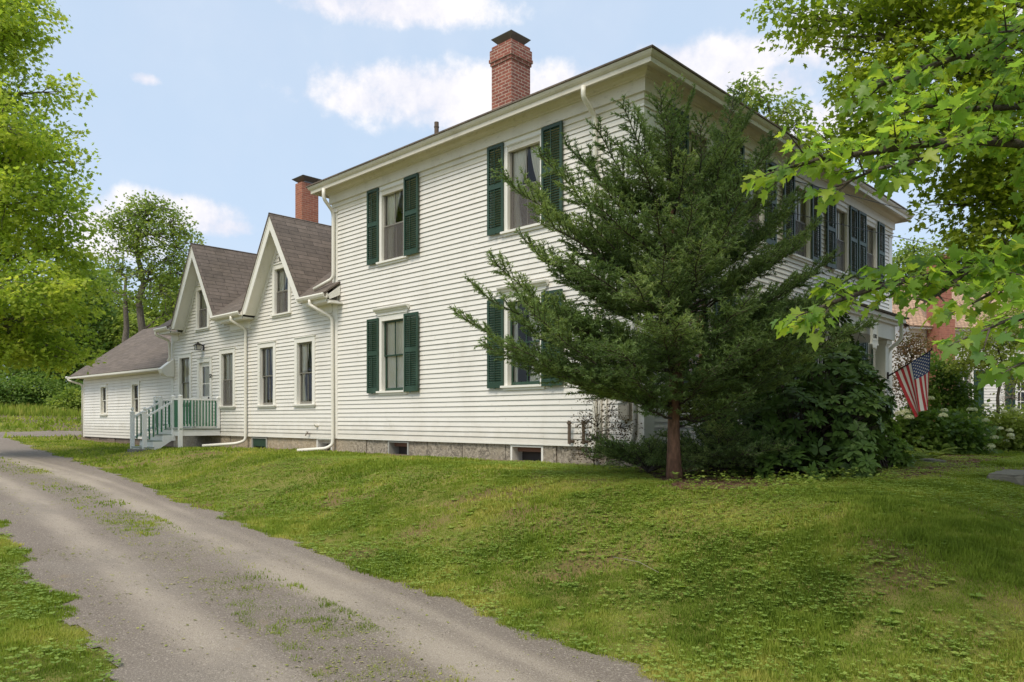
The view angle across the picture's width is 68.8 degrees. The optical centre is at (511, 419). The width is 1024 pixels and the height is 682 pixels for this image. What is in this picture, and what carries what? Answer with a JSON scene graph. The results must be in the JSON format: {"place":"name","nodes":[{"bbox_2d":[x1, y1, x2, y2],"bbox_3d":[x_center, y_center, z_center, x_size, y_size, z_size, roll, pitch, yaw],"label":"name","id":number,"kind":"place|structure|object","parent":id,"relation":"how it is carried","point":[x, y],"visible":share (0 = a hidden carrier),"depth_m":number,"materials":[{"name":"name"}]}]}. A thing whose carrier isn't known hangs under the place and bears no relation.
{"place":"outdoors","nodes":[
{"label":"outdoors","id":0,"kind":"place"},
{"bbox_2d":[0,401,81,416],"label":"meadow grass","id":1,"kind":"structure","parent":0,"point":[35,409],"depth_m":42.47,"materials":[{"name":"green plant"}]},
{"bbox_2d":[0,458,600,681],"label":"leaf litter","id":2,"kind":"object","parent":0,"point":[239,589],"visible":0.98,"depth_m":5.99,"materials":[{"name":"brown plant"}]},
{"bbox_2d":[0,431,664,681],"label":"driveway","id":3,"kind":"structure","parent":0,"point":[28,495],"depth_m":6.04,"materials":[{"name":"grey gravel"}]},
{"bbox_2d":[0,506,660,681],"bbox_3d":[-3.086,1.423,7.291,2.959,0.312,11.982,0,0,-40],"label":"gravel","id":4,"kind":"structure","parent":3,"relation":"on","point":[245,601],"depth_m":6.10,"materials":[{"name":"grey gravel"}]},
{"bbox_2d":[0,0,1022,380],"label":"sky","id":5,"kind":"structure","parent":0,"point":[215,106],"materials":[{"name":"blue"}]},
{"bbox_2d":[0,407,1023,681],"bbox_3d":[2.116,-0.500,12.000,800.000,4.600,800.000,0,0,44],"label":"lawn","id":6,"kind":"structure","parent":0,"point":[912,577],"depth_m":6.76,"materials":[{"name":"green plant"}]},
{"bbox_2d":[0,370,42,407],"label":"field shrub","id":7,"kind":"object","parent":6,"relation":"on","point":[7,387],"visible":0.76,"depth_m":45.56,"materials":[{"name":"green plant"}]},
{"bbox_2d":[0,264,51,385],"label":"background tree","id":8,"kind":"object","parent":6,"relation":"on","point":[4,303],"depth_m":61.79,"materials":[{"name":"green plant"}]},
{"bbox_2d":[7,368,72,405],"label":"field shrub","id":9,"kind":"object","parent":6,"relation":"on","point":[43,384],"visible":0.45,"depth_m":46.49,"materials":[{"name":"green plant"}]},
{"bbox_2d":[0,0,115,382],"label":"maple tree","id":10,"kind":"object","parent":6,"relation":"on","point":[24,152],"visible":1,"depth_m":18.98,"materials":[{"name":"green plant"}]},
{"bbox_2d":[42,385,81,412],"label":"field shrub","id":11,"kind":"object","parent":6,"relation":"on","point":[69,397],"visible":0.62,"depth_m":44.50,"materials":[{"name":"green plant"}]},
{"bbox_2d":[0,250,128,387],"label":"dark maple","id":12,"kind":"object","parent":6,"relation":"on","point":[108,313],"visible":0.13,"depth_m":50.52,"materials":[{"name":"green plant"}]},
{"bbox_2d":[47,376,82,390],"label":"field shrub","id":13,"kind":"object","parent":6,"relation":"on","point":[77,385],"visible":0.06,"depth_m":48.66,"materials":[{"name":"green plant"}]},
{"bbox_2d":[60,301,161,387],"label":"background tree","id":14,"kind":"object","parent":6,"relation":"on","point":[133,328],"visible":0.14,"depth_m":51.16,"materials":[{"name":"green plant"}]},
{"bbox_2d":[89,260,152,331],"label":"background tree","id":15,"kind":"object","parent":6,"relation":"on","point":[118,308],"visible":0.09,"depth_m":57.66,"materials":[{"name":"green plant"}]},
{"bbox_2d":[127,449,149,451],"bbox_3d":[-10.411,0.878,20.899,0.633,0.114,0.433,0,0,38],"label":"stepping stone","id":16,"kind":"object","parent":6,"relation":"on","point":[134,450],"visible":0.52,"depth_m":20.69,"materials":[{"name":"grey stone"}]},
{"bbox_2d":[89,190,205,341],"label":"ash tree","id":17,"kind":"object","parent":6,"relation":"on","point":[144,210],"visible":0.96,"depth_m":45.76,"materials":[{"name":"green plant"}]},
{"bbox_2d":[129,257,181,327],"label":"background tree","id":18,"kind":"object","parent":6,"relation":"on","point":[155,314],"visible":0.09,"depth_m":59.17,"materials":[{"name":"green plant"}]},
{"bbox_2d":[129,395,219,449],"bbox_3d":[-10.157,0.140,22.373,1.966,1.720,2.066,0,0,44],"label":"entry stoop","id":19,"kind":"object","parent":6,"relation":"on","point":[158,439],"visible":0.98,"depth_m":21.93,"materials":[{"name":"paint"}]},
{"bbox_2d":[65,29,914,466],"bbox_3d":[-3.632,-3.531,25.561,30.800,9.662,13.602,0,0,44],"label":"farmhouse","id":20,"kind":"object","parent":6,"relation":"on","point":[345,329],"visible":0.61,"depth_m":16.41,"materials":[{"name":"white paint"}]},
{"bbox_2d":[98,384,107,416],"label":"window","id":21,"kind":"structure","parent":20,"relation":"in","point":[102,386],"depth_m":30.28,"materials":[{"name":"white paint"}]},
{"bbox_2d":[129,381,139,415],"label":"window","id":22,"kind":"structure","parent":20,"relation":"in","point":[133,383],"depth_m":27.90,"materials":[{"name":"white paint"}]},
{"bbox_2d":[177,352,191,409],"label":"window","id":23,"kind":"structure","parent":20,"relation":"in","point":[184,359],"depth_m":24.50,"materials":[{"name":"white paint"}]},
{"bbox_2d":[194,342,203,350],"bbox_3d":[-9.699,-2.277,23.158,0.240,0.265,0.305,0,0,44],"label":"wall lantern","id":24,"kind":"object","parent":20,"relation":"attached to","point":[198,346],"depth_m":23.11,"materials":[{"name":"brown metal"}]},
{"bbox_2d":[194,285,209,331],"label":"window","id":25,"kind":"structure","parent":20,"relation":"in","point":[202,314],"depth_m":23.56,"materials":[{"name":"white paint"}]},
{"bbox_2d":[196,356,212,429],"bbox_3d":[-9.529,-0.806,23.241,1.050,2.242,0.200,0,0,44],"label":"door","id":26,"kind":"structure","parent":20,"relation":"in","point":[206,362],"depth_m":23.33,"materials":[{"name":"white paint"}]},
{"bbox_2d":[218,347,235,408],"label":"window","id":27,"kind":"structure","parent":20,"relation":"in","point":[227,356],"depth_m":22.40,"materials":[{"name":"white paint"}]},
{"bbox_2d":[251,437,267,447],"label":"cellar window","id":28,"kind":"structure","parent":20,"relation":"in","point":[260,442],"depth_m":20.92,"materials":[{"name":"white paint"}]},
{"bbox_2d":[255,341,275,407],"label":"window","id":29,"kind":"structure","parent":20,"relation":"in","point":[262,347],"depth_m":20.74,"materials":[{"name":"white paint"}]},
{"bbox_2d":[270,262,291,317],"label":"window","id":30,"kind":"structure","parent":20,"relation":"in","point":[279,277],"depth_m":20.17,"materials":[{"name":"white paint"}]},
{"bbox_2d":[292,335,315,407],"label":"window","id":31,"kind":"structure","parent":20,"relation":"in","point":[301,344],"depth_m":19.37,"materials":[{"name":"white paint"}]},
{"bbox_2d":[317,439,332,449],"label":"cellar window","id":32,"kind":"structure","parent":20,"relation":"in","point":[320,443],"depth_m":18.80,"materials":[{"name":"white paint"}]},
{"bbox_2d":[372,303,409,394],"bbox_3d":[-2.628,-1.530,16.567,1.200,1.960,0.272,0,0,44],"label":"window","id":33,"kind":"structure","parent":20,"relation":"in","point":[391,317],"depth_m":16.75,"materials":[{"name":"white paint"}]},
{"bbox_2d":[376,179,408,266],"bbox_3d":[-2.608,-4.369,16.589,1.100,1.817,0.220,0,0,44],"label":"window","id":34,"kind":"structure","parent":20,"relation":"in","point":[388,205],"depth_m":16.82,"materials":[{"name":"white paint"}]},
{"bbox_2d":[388,441,408,454],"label":"cellar window","id":35,"kind":"structure","parent":20,"relation":"in","point":[392,449],"depth_m":16.74,"materials":[{"name":"white paint"}]},
{"bbox_2d":[496,279,549,389],"bbox_3d":[0.235,-1.530,13.810,1.230,1.960,0.277,0,0,44],"label":"window","id":36,"kind":"structure","parent":20,"relation":"in","point":[511,382],"depth_m":14.05,"materials":[{"name":"white paint"}]},
{"bbox_2d":[500,129,547,236],"bbox_3d":[0.257,-4.369,13.833,1.130,1.817,0.230,0,0,44],"label":"window","id":37,"kind":"structure","parent":20,"relation":"in","point":[513,160],"depth_m":14.07,"materials":[{"name":"white paint"}]},
{"bbox_2d":[510,445,542,461],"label":"cellar window","id":38,"kind":"structure","parent":20,"relation":"in","point":[515,454],"depth_m":14.06,"materials":[{"name":"white paint"}]},
{"bbox_2d":[567,421,574,443],"bbox_3d":[1.037,0.220,12.956,0.084,0.400,0.220,0,0,44],"label":"filler pipe","id":39,"kind":"object","parent":20,"relation":"attached to","point":[569,423],"visible":0.96,"depth_m":12.88,"materials":[{"name":"metal"}]},
{"bbox_2d":[581,421,588,443],"bbox_3d":[1.260,0.220,12.741,0.084,0.400,0.220,0,0,44],"label":"filler pipe","id":40,"kind":"object","parent":20,"relation":"attached to","point":[583,442],"visible":0.55,"depth_m":12.67,"materials":[{"name":"metal"}]},
{"bbox_2d":[598,399,606,440],"bbox_3d":[1.520,-0.085,12.512,0.172,0.970,0.060,0,0,44],"label":"conduit","id":41,"kind":"object","parent":20,"relation":"attached to","point":[600,403],"visible":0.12,"depth_m":12.52,"materials":[{"name":"white metal"}]},
{"bbox_2d":[618,403,631,419],"bbox_3d":[1.838,-0.135,12.166,0.210,0.270,0.106,0,0,44],"label":"cable box","id":42,"kind":"object","parent":20,"relation":"attached to","point":[625,410],"visible":0.86,"depth_m":12.11,"materials":[{"name":"beige plastic"}]},
{"bbox_2d":[631,278,636,441],"bbox_3d":[1.959,-1.070,12.074,0.071,3.060,0.141,0,0,-38],"label":"service conduit","id":43,"kind":"object","parent":20,"relation":"attached to","point":[634,422],"visible":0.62,"depth_m":12.02,"materials":[{"name":"grey metal"}]},
{"bbox_2d":[683,117,713,218],"bbox_3d":[3.274,-4.369,13.245,0.230,1.817,1.090,0,0,44],"label":"window","id":44,"kind":"structure","parent":20,"relation":"in","point":[690,135],"depth_m":13.35,"materials":[{"name":"white paint"}]},
{"bbox_2d":[689,274,714,370],"bbox_3d":[3.298,-1.530,13.221,0.272,1.960,1.190,0,0,44],"label":"window","id":45,"kind":"structure","parent":20,"relation":"in","point":[699,355],"depth_m":13.49,"materials":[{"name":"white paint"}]},
{"bbox_2d":[740,288,762,375],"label":"window","id":46,"kind":"structure","parent":20,"relation":"in","point":[744,288],"depth_m":14.45,"materials":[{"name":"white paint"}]},
{"bbox_2d":[739,148,765,246],"bbox_3d":[4.686,-4.369,14.703,0.220,1.817,1.090,0,0,44],"label":"window","id":47,"kind":"structure","parent":20,"relation":"in","point":[760,217],"depth_m":14.97,"materials":[{"name":"white paint"}]},
{"bbox_2d":[790,176,812,264],"bbox_3d":[6.279,-4.369,16.362,0.230,1.817,1.090,0,0,44],"label":"window","id":48,"kind":"structure","parent":20,"relation":"in","point":[804,208],"depth_m":16.61,"materials":[{"name":"white paint"}]},
{"bbox_2d":[832,200,848,278],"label":"window","id":49,"kind":"structure","parent":20,"relation":"in","point":[842,231],"depth_m":18.27,"materials":[{"name":"white paint"}]},
{"bbox_2d":[740,200,947,247],"bbox_3d":[19.938,-6.073,28.044,42.070,3.862,0.016,0,0,-42],"label":"overhead wire","id":50,"kind":"object","parent":20,"relation":"attached to","point":[856,227],"visible":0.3,"depth_m":17.62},
{"bbox_2d":[739,165,953,221],"bbox_3d":[19.972,-6.917,28.080,41.970,4.212,0.016,0,0,-42],"label":"overhead wire","id":51,"kind":"object","parent":20,"relation":"attached to","point":[853,196],"visible":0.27,"depth_m":17.64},
{"bbox_2d":[863,342,874,366],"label":"window","id":52,"kind":"structure","parent":20,"relation":"in","point":[870,351],"depth_m":19.76,"materials":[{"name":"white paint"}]},
{"bbox_2d":[862,216,877,278],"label":"window","id":53,"kind":"structure","parent":20,"relation":"in","point":[872,237],"depth_m":19.74,"materials":[{"name":"white paint"}]},
{"bbox_2d":[869,322,878,348],"bbox_3d":[7.371,-1.715,15.198,0.037,0.569,0.460,0,0,44],"label":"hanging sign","id":54,"kind":"object","parent":20,"relation":"attached to","point":[874,338],"visible":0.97,"depth_m":15.17,"materials":[{"name":"white paint"}]},
{"bbox_2d":[887,348,932,416],"bbox_3d":[8.568,-0.781,16.108,0.896,1.468,0.191,0,0,44],"label":"flag","id":55,"kind":"object","parent":20,"relation":"attached to","point":[913,377],"visible":1,"depth_m":15.99,"materials":[{"name":"multicoloured fabric"}]},
{"bbox_2d":[0,455,1023,681],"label":"clover","id":56,"kind":"object","parent":6,"relation":"on","point":[558,465],"visible":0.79,"depth_m":7.08,"materials":[{"name":"green plant"}]},
{"bbox_2d":[563,394,644,465],"bbox_3d":[1.445,0.095,11.874,1.253,1.656,0.942,0,0,44],"label":"twiggy shrub","id":57,"kind":"object","parent":6,"relation":"on","point":[596,435],"visible":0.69,"depth_m":11.89,"materials":[{"name":"brown plant"}]},
{"bbox_2d":[614,557,658,572],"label":"fallen twig","id":58,"kind":"object","parent":6,"relation":"on","point":[635,561],"visible":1,"depth_m":6.48,"materials":[{"name":"brown wood"}]},
{"bbox_2d":[727,67,830,154],"bbox_3d":[12.489,-7.484,33.901,5.643,16.964,2.804,0,0,5],"label":"roofline tree","id":59,"kind":"object","parent":6,"relation":"on","point":[760,102],"visible":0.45,"depth_m":33.66,"materials":[{"name":"green plant"}]},
{"bbox_2d":[635,454,1023,489],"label":"mulch bed","id":60,"kind":"object","parent":6,"relation":"on","point":[661,477],"visible":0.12,"depth_m":9.94,"materials":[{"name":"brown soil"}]},
{"bbox_2d":[581,432,713,472],"bbox_3d":[1.850,0.449,10.321,2.021,0.576,1.232,0,0,44],"label":"spreading evergreen","id":61,"kind":"object","parent":60,"relation":"on","point":[623,451],"visible":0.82,"depth_m":10.19,"materials":[{"name":"green plant"}]},
{"bbox_2d":[447,72,880,479],"bbox_3d":[2.242,-1.914,9.555,4.381,5.434,4.973,0,0,44],"label":"yew tree","id":62,"kind":"object","parent":60,"relation":"on","point":[736,363],"visible":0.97,"depth_m":9.06,"materials":[{"name":"green plant"}]},
{"bbox_2d":[640,416,795,473],"bbox_3d":[2.725,0.336,10.092,2.028,0.818,2.061,0,0,-14],"label":"spreading evergreen","id":63,"kind":"object","parent":60,"relation":"on","point":[734,455],"visible":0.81,"depth_m":9.70,"materials":[{"name":"green plant"}]},
{"bbox_2d":[698,345,810,436],"bbox_3d":[4.071,-0.238,12.113,2.223,2.379,1.410,0,0,-20],"label":"leggy shrub","id":64,"kind":"object","parent":60,"relation":"on","point":[763,395],"visible":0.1,"depth_m":12.10,"materials":[{"name":"green plant"}]},
{"bbox_2d":[632,464,903,492],"bbox_3d":[2.783,0.687,9.723,3.775,0.238,3.683,0,0,44],"label":"ground cover","id":65,"kind":"object","parent":60,"relation":"on","point":[799,477],"visible":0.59,"depth_m":9.04,"materials":[{"name":"green plant"}]},
{"bbox_2d":[710,352,897,480],"bbox_3d":[4.247,-0.011,10.397,2.074,1.940,3.075,0,0,65],"label":"rhododendron","id":66,"kind":"object","parent":60,"relation":"on","point":[828,434],"visible":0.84,"depth_m":10.13,"materials":[{"name":"green plant"}]},
{"bbox_2d":[793,312,897,427],"bbox_3d":[5.450,-0.503,12.408,1.778,2.903,0.950,0,0,14],"label":"tall rhododendron","id":67,"kind":"object","parent":60,"relation":"on","point":[848,347],"visible":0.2,"depth_m":12.29,"materials":[{"name":"green plant"}]},
{"bbox_2d":[862,413,915,468],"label":"laurel shrub","id":68,"kind":"object","parent":60,"relation":"on","point":[895,449],"visible":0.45,"depth_m":11.44,"materials":[{"name":"green plant"}]},
{"bbox_2d":[899,453,930,463],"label":"fern","id":69,"kind":"object","parent":60,"relation":"on","point":[916,455],"visible":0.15,"depth_m":12.16,"materials":[{"name":"green plant"}]},
{"bbox_2d":[905,450,946,461],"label":"fern","id":70,"kind":"object","parent":60,"relation":"on","point":[923,453],"visible":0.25,"depth_m":13.14,"materials":[{"name":"green plant"}]},
{"bbox_2d":[914,458,946,462],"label":"stone slab","id":71,"kind":"structure","parent":60,"relation":"on","point":[931,460],"depth_m":13.16,"materials":[{"name":"grey stone"}]},
{"bbox_2d":[910,447,961,458],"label":"fern","id":72,"kind":"object","parent":60,"relation":"on","point":[942,452],"visible":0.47,"depth_m":14.03,"materials":[{"name":"green plant"}]},
{"bbox_2d":[740,0,1023,389],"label":"maple tree","id":73,"kind":"object","parent":6,"relation":"on","point":[982,273],"visible":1,"depth_m":4.33,"materials":[{"name":"green plant"}]},
{"bbox_2d":[740,0,1023,298],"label":"maple tree","id":74,"kind":"object","parent":6,"relation":"on","point":[983,177],"visible":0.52,"depth_m":13.82,"materials":[{"name":"green plant"}]},
{"bbox_2d":[892,324,942,409],"bbox_3d":[11.885,-0.934,22.040,1.982,3.743,1.891,0,0,21],"label":"smoke bush","id":75,"kind":"object","parent":6,"relation":"on","point":[915,349],"visible":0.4,"depth_m":21.90,"materials":[{"name":"brown plant"}]},
{"bbox_2d":[892,235,944,277],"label":"distant tree","id":76,"kind":"object","parent":6,"relation":"on","point":[898,259],"visible":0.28,"depth_m":51.66,"materials":[{"name":"green plant"}]},
{"bbox_2d":[890,396,1003,454],"bbox_3d":[9.440,0.336,16.682,2.992,1.718,1.688,0,0,2],"label":"hydrangea","id":77,"kind":"object","parent":6,"relation":"on","point":[924,430],"visible":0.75,"depth_m":16.30,"materials":[{"name":"green plant"}]},
{"bbox_2d":[906,350,1001,421],"bbox_3d":[11.777,-0.515,19.989,2.330,2.884,1.836,0,0,-8],"label":"glossy shrub","id":78,"kind":"object","parent":6,"relation":"on","point":[961,398],"visible":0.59,"depth_m":19.74,"materials":[{"name":"green plant"}]},
{"bbox_2d":[892,254,1023,423],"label":"neighbour house","id":79,"kind":"structure","parent":6,"relation":"on","point":[919,318],"depth_m":27.61,"materials":[{"name":"white paint"}]},
{"bbox_2d":[958,368,973,403],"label":"window","id":80,"kind":"structure","parent":79,"relation":"in","point":[971,373],"depth_m":27.74,"materials":[{"name":"white paint"}]},
{"bbox_2d":[1015,381,1023,412],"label":"window","id":81,"kind":"structure","parent":79,"relation":"in","point":[1016,402],"depth_m":28.35,"materials":[{"name":"white paint"}]},
{"bbox_2d":[915,226,1011,282],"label":"background tree","id":82,"kind":"object","parent":6,"relation":"on","point":[936,249],"visible":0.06,"depth_m":46.22,"materials":[{"name":"green plant"}]},
{"bbox_2d":[937,291,1023,417],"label":"young tree","id":83,"kind":"object","parent":6,"relation":"on","point":[1012,346],"visible":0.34,"depth_m":18.94,"materials":[{"name":"green plant"}]},
{"bbox_2d":[968,400,1023,451],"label":"hydrangea","id":84,"kind":"object","parent":6,"relation":"on","point":[1011,427],"visible":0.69,"depth_m":18.23,"materials":[{"name":"green plant"}]},
{"bbox_2d":[987,469,1023,484],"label":"stone step","id":85,"kind":"object","parent":6,"relation":"on","point":[1013,476],"visible":0.65,"depth_m":9.46,"materials":[{"name":"grey stone"}]},
{"bbox_2d":[990,380,1023,411],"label":"tan shrub","id":86,"kind":"object","parent":6,"relation":"on","point":[1009,398],"visible":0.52,"depth_m":22.00,"materials":[{"name":"grey plant"}]}
]}

